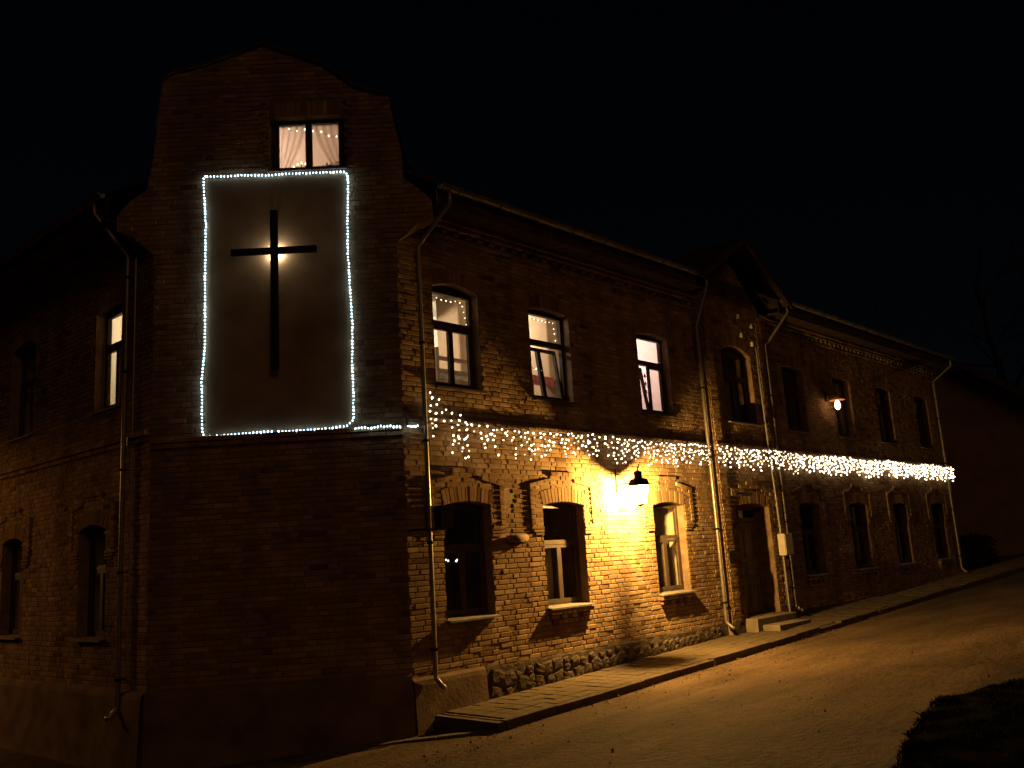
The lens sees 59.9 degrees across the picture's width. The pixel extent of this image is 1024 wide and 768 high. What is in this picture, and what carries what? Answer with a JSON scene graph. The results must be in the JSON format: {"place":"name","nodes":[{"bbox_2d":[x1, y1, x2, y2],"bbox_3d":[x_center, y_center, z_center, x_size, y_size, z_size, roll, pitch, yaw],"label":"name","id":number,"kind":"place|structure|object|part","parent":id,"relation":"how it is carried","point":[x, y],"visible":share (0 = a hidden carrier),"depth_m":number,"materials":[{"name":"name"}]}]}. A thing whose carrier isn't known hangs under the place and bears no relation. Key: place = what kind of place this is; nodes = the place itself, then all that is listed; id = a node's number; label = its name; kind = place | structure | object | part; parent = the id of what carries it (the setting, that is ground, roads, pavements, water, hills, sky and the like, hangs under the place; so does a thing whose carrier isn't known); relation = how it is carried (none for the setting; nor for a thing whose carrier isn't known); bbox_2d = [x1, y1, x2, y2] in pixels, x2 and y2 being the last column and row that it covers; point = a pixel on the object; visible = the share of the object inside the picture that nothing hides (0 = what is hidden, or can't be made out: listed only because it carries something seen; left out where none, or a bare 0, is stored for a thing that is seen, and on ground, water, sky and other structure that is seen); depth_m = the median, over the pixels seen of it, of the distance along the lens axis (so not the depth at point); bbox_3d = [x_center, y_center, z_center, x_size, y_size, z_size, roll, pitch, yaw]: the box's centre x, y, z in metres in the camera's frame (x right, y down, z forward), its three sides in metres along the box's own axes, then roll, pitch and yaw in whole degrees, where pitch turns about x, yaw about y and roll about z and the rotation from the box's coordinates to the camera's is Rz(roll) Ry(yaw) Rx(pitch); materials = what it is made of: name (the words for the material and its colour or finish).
{"place":"outdoors","nodes":[
{"label":"outdoors","id":0,"kind":"place"},
{"bbox_2d":[0,554,1023,767],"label":"road","id":1,"kind":"structure","parent":0,"point":[722,724],"depth_m":10.68,"materials":[{"name":"grey asphalt"}]},
{"bbox_2d":[245,730,491,767],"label":"kerb strip","id":2,"kind":"object","parent":1,"relation":"on","point":[450,735],"visible":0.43,"depth_m":11.29,"materials":[{"name":"concrete"}]},
{"bbox_2d":[0,41,967,767],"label":"brick building","id":3,"kind":"structure","parent":1,"relation":"on","point":[178,589],"depth_m":13.63,"materials":[{"name":"brick"}]},
{"bbox_2d":[0,539,22,639],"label":"window","id":4,"kind":"structure","parent":3,"relation":"in","point":[10,576],"depth_m":15.58,"materials":[{"name":"paint"}]},
{"bbox_2d":[4,342,35,443],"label":"window","id":5,"kind":"structure","parent":3,"relation":"in","point":[19,370],"depth_m":16.22,"materials":[{"name":"paint"}]},
{"bbox_2d":[69,525,106,641],"bbox_3d":[-6.253,2.977,13.367,0.960,1.710,0.330,-13,-14,40],"label":"window","id":6,"kind":"structure","parent":3,"relation":"in","point":[87,547],"depth_m":13.61,"materials":[{"name":"paint"}]},
{"bbox_2d":[89,302,122,415],"bbox_3d":[-6.197,-0.414,13.820,0.930,1.720,0.300,-13,-14,40],"label":"window","id":7,"kind":"structure","parent":3,"relation":"in","point":[105,348],"depth_m":14.06,"materials":[{"name":"paint"}]},
{"bbox_2d":[231,210,316,370],"bbox_3d":[-3.452,-1.369,12.938,1.250,2.420,0.135,-3,-11,-2],"label":"cross","id":8,"kind":"object","parent":3,"relation":"attached to","point":[273,250],"visible":1,"depth_m":12.97,"materials":[{"name":"black wood"}]},
{"bbox_2d":[201,171,353,436],"bbox_3d":[-3.423,-1.239,12.948,2.193,3.964,0.038,-3,-11,-2],"label":"led string","id":9,"kind":"object","parent":3,"relation":"attached to","point":[255,175],"visible":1,"depth_m":12.96,"materials":[{"name":"white plastic"}]},
{"bbox_2d":[280,126,304,167],"bbox_3d":[-3.433,-3.577,13.760,0.520,0.900,0.043,-3,-11,-2],"label":"curtain","id":10,"kind":"object","parent":3,"relation":"hanging from","point":[291,142],"visible":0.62,"depth_m":13.79,"materials":[{"name":"white fabric"}]},
{"bbox_2d":[266,114,346,172],"bbox_3d":[-3.115,-3.637,13.557,1.190,0.920,0.290,-3,-11,-2],"label":"window","id":11,"kind":"structure","parent":3,"relation":"in","point":[275,124],"depth_m":13.63,"materials":[{"name":"paint"}]},
{"bbox_2d":[312,124,338,165],"bbox_3d":[-2.809,-3.612,13.776,0.570,0.900,0.043,-3,-11,-2],"label":"curtain","id":12,"kind":"object","parent":3,"relation":"hanging from","point":[329,146],"visible":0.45,"depth_m":13.81,"materials":[{"name":"white fabric"}]},
{"bbox_2d":[355,425,419,428],"bbox_3d":[-1.756,0.609,12.591,0.927,0.062,0.154,-1,-11,-13],"label":"led string","id":13,"kind":"object","parent":3,"relation":"attached to","point":[387,426],"visible":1,"depth_m":12.56,"materials":[{"name":"white plastic"}]},
{"bbox_2d":[408,505,453,530],"bbox_3d":[-1.147,1.905,12.615,0.200,0.355,0.760,-14,-15,42],"label":"sign bracket","id":14,"kind":"object","parent":3,"relation":"attached to","point":[443,516],"visible":1,"depth_m":12.71,"materials":[{"name":"black metal"}]},
{"bbox_2d":[435,347,467,385],"bbox_3d":[-1.619,0.483,15.866,1.880,1.860,0.840,-14,-15,42],"label":"bunk bed","id":15,"kind":"object","parent":3,"relation":"in","point":[442,375],"visible":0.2,"depth_m":15.23,"materials":[{"name":"brown wood"}]},
{"bbox_2d":[436,295,467,379],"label":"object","id":16,"kind":"object","parent":3,"relation":"in","point":[449,312],"visible":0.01,"depth_m":17.35,"materials":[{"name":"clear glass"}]},
{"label":"door","id":17,"kind":"part","parent":16,"relation":"part of","materials":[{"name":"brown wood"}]},
{"bbox_2d":[431,284,486,392],"bbox_3d":[-0.906,-0.715,13.818,0.310,1.710,1.020,-14,-15,42],"label":"window","id":18,"kind":"structure","parent":3,"relation":"in","point":[471,330],"depth_m":14.06,"materials":[{"name":"paint"}]},
{"bbox_2d":[444,501,501,622],"bbox_3d":[-0.676,2.605,13.169,0.340,1.730,1.020,-14,-15,42],"label":"window","id":19,"kind":"structure","parent":3,"relation":"in","point":[486,610],"depth_m":13.41,"materials":[{"name":"paint"}]},
{"bbox_2d":[428,387,585,459],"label":"icicle lights","id":20,"kind":"object","parent":3,"relation":"hanging from","point":[582,445],"visible":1,"depth_m":13.97,"materials":[{"name":"white plastic"}]},
{"bbox_2d":[506,534,528,543],"bbox_3d":[0.085,2.421,13.855,0.110,0.144,0.423,-14,-15,42],"label":"pipe stub","id":21,"kind":"object","parent":3,"relation":"attached to","point":[517,538],"visible":1,"depth_m":13.80,"materials":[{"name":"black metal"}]},
{"bbox_2d":[528,315,560,395],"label":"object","id":22,"kind":"object","parent":3,"relation":"in","point":[539,329],"visible":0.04,"depth_m":17.76,"materials":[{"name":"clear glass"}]},
{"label":"door","id":23,"kind":"part","parent":22,"relation":"part of","materials":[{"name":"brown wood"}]},
{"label":"door","id":24,"kind":"part","parent":22,"relation":"part of","materials":[{"name":"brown wood"}]},
{"bbox_2d":[532,374,558,397],"bbox_3d":[0.576,0.669,16.879,0.333,1.620,0.750,-14,-15,42],"label":"shelf","id":25,"kind":"object","parent":3,"relation":"in","point":[551,386],"visible":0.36,"depth_m":17.05,"materials":[{"name":"brown wood"}]},
{"bbox_2d":[545,548,554,599],"bbox_3d":[0.526,3.125,14.739,0.044,0.990,0.450,-14,-15,42],"label":"curtain","id":26,"kind":"object","parent":3,"relation":"hanging from","point":[549,573],"visible":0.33,"depth_m":14.84,"materials":[{"name":"white fabric"}]},
{"bbox_2d":[528,308,578,404],"bbox_3d":[0.577,-0.470,15.412,0.424,1.665,1.100,-14,-15,42],"label":"window","id":27,"kind":"structure","parent":3,"relation":"in","point":[565,391],"depth_m":15.68,"materials":[{"name":"paint"}]},
{"bbox_2d":[543,502,595,609],"bbox_3d":[0.846,2.818,14.729,0.340,1.730,1.100,-14,-15,42],"label":"window","id":28,"kind":"structure","parent":3,"relation":"in","point":[578,545],"depth_m":15.00,"materials":[{"name":"paint"}]},
{"bbox_2d":[615,464,649,506],"bbox_3d":[2.173,1.807,15.749,0.656,0.757,0.381,-26,-25,63],"label":"wall lantern","id":29,"kind":"object","parent":3,"relation":"attached to","point":[638,480],"depth_m":15.59,"materials":[{"name":"black metal"}]},
{"bbox_2d":[585,434,709,467],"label":"icicle lights","id":30,"kind":"object","parent":3,"relation":"hanging from","point":[641,441],"visible":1,"depth_m":16.84,"materials":[{"name":"white plastic"}]},
{"bbox_2d":[636,333,677,416],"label":"window","id":31,"kind":"structure","parent":3,"relation":"in","point":[662,367],"depth_m":17.86,"materials":[{"name":"paint"}]},
{"bbox_2d":[655,539,671,586],"bbox_3d":[2.930,3.473,17.260,0.044,0.990,0.450,-14,-15,42],"label":"curtain","id":32,"kind":"object","parent":3,"relation":"hanging from","point":[660,565],"visible":0.46,"depth_m":17.20,"materials":[{"name":"white fabric"}]},
{"bbox_2d":[653,502,696,595],"bbox_3d":[2.990,3.118,16.927,0.340,1.730,1.110,-14,-15,42],"label":"window","id":33,"kind":"structure","parent":3,"relation":"in","point":[680,540],"depth_m":17.21,"materials":[{"name":"paint"}]},
{"bbox_2d":[728,550,736,563],"bbox_3d":[4.468,3.510,18.007,0.020,0.260,0.240,-14,-15,42],"label":"wall plaque","id":34,"kind":"object","parent":3,"relation":"attached to","point":[732,557],"depth_m":17.99,"materials":[{"name":"ceramic"}]},
{"bbox_2d":[720,346,761,425],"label":"window","id":35,"kind":"structure","parent":3,"relation":"in","point":[744,379],"depth_m":20.02,"materials":[{"name":"paint"}]},
{"bbox_2d":[709,445,800,473],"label":"icicle lights","id":36,"kind":"object","parent":3,"relation":"hanging from","point":[779,452],"visible":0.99,"depth_m":19.44,"materials":[{"name":"white plastic"}]},
{"bbox_2d":[736,504,780,616],"bbox_3d":[5.079,3.730,19.009,0.428,2.340,1.400,-14,-15,42],"label":"door","id":37,"kind":"structure","parent":3,"relation":"in","point":[755,536],"depth_m":19.39,"materials":[{"name":"paint"}]},
{"bbox_2d":[755,347,793,611],"bbox_3d":[5.914,2.049,19.804,0.177,5.880,0.394,-14,-15,42],"label":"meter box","id":38,"kind":"object","parent":3,"relation":"attached to","point":[785,542],"visible":1,"depth_m":19.47,"materials":[{"name":"paint"}]},
{"bbox_2d":[781,366,812,433],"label":"window","id":39,"kind":"structure","parent":3,"relation":"in","point":[798,391],"depth_m":22.09,"materials":[{"name":"paint"}]},
{"bbox_2d":[799,503,831,576],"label":"window","id":40,"kind":"structure","parent":3,"relation":"in","point":[816,533],"depth_m":21.44,"materials":[{"name":"paint"}]},
{"bbox_2d":[824,391,844,401],"bbox_3d":[8.286,0.402,22.753,0.472,0.525,0.404,-5,-11,8],"label":"wall lamp","id":41,"kind":"object","parent":3,"relation":"attached to","point":[836,398],"visible":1,"depth_m":22.86,"materials":[{"name":"metal"}]},
{"bbox_2d":[800,454,891,477],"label":"icicle lights","id":42,"kind":"object","parent":3,"relation":"attached to","point":[851,459],"visible":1,"depth_m":22.82,"materials":[{"name":"white plastic"}]},
{"bbox_2d":[832,378,859,439],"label":"window","id":43,"kind":"structure","parent":3,"relation":"in","point":[844,385],"depth_m":24.10,"materials":[{"name":"paint"}]},
{"bbox_2d":[849,503,878,570],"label":"window","id":44,"kind":"structure","parent":3,"relation":"in","point":[863,528],"depth_m":23.44,"materials":[{"name":"paint"}]},
{"bbox_2d":[874,388,899,444],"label":"window","id":45,"kind":"structure","parent":3,"relation":"in","point":[886,408],"depth_m":26.09,"materials":[{"name":"paint"}]},
{"bbox_2d":[892,503,917,565],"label":"window","id":46,"kind":"structure","parent":3,"relation":"in","point":[905,532],"depth_m":25.45,"materials":[{"name":"paint"}]},
{"bbox_2d":[888,460,954,481],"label":"icicle lights","id":47,"kind":"object","parent":3,"relation":"hanging from","point":[933,473],"visible":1,"depth_m":26.62,"materials":[{"name":"white plastic"}]},
{"bbox_2d":[914,397,935,449],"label":"window","id":48,"kind":"structure","parent":3,"relation":"in","point":[923,415],"depth_m":28.25,"materials":[{"name":"paint"}]},
{"bbox_2d":[931,503,953,560],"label":"window","id":49,"kind":"structure","parent":3,"relation":"in","point":[941,526],"depth_m":27.61,"materials":[{"name":"paint"}]},
{"bbox_2d":[403,603,1020,766],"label":"road grit","id":50,"kind":"object","parent":1,"relation":"on","point":[612,749],"visible":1,"depth_m":11.92,"materials":[{"name":"gravel"}]},
{"bbox_2d":[475,595,1020,761],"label":"fallen leaves","id":51,"kind":"object","parent":1,"relation":"on","point":[720,665],"visible":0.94,"depth_m":13.65,"materials":[{"name":"brown plant"}]},
{"bbox_2d":[832,178,1023,399],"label":"bare tree","id":52,"kind":"object","parent":1,"relation":"on","point":[998,365],"visible":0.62,"depth_m":50.10,"materials":[{"name":"brown plant"}]},
{"bbox_2d":[934,363,1023,555],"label":"neighbour house","id":53,"kind":"structure","parent":1,"relation":"on","point":[982,420],"depth_m":41.31,"materials":[{"name":"paint"}]},
{"bbox_2d":[959,532,999,570],"bbox_3d":[15.997,6.045,31.421,1.032,1.554,5.109,-14,-15,42],"label":"hedge","id":54,"kind":"object","parent":1,"relation":"on","point":[972,550],"visible":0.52,"depth_m":31.65,"materials":[{"name":"green plant"}]},
{"bbox_2d":[0,0,1023,388],"label":"sky","id":55,"kind":"structure","parent":0,"point":[671,129],"materials":[{"name":"black"}]},
{"bbox_2d":[435,556,1023,731],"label":"sidewalk","id":56,"kind":"structure","parent":0,"point":[505,712],"depth_m":14.75,"materials":[{"name":"concrete"}]},
{"bbox_2d":[887,676,1023,767],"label":"verge","id":57,"kind":"structure","parent":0,"point":[1016,745],"depth_m":7.36,"materials":[{"name":"plant"}]}
]}

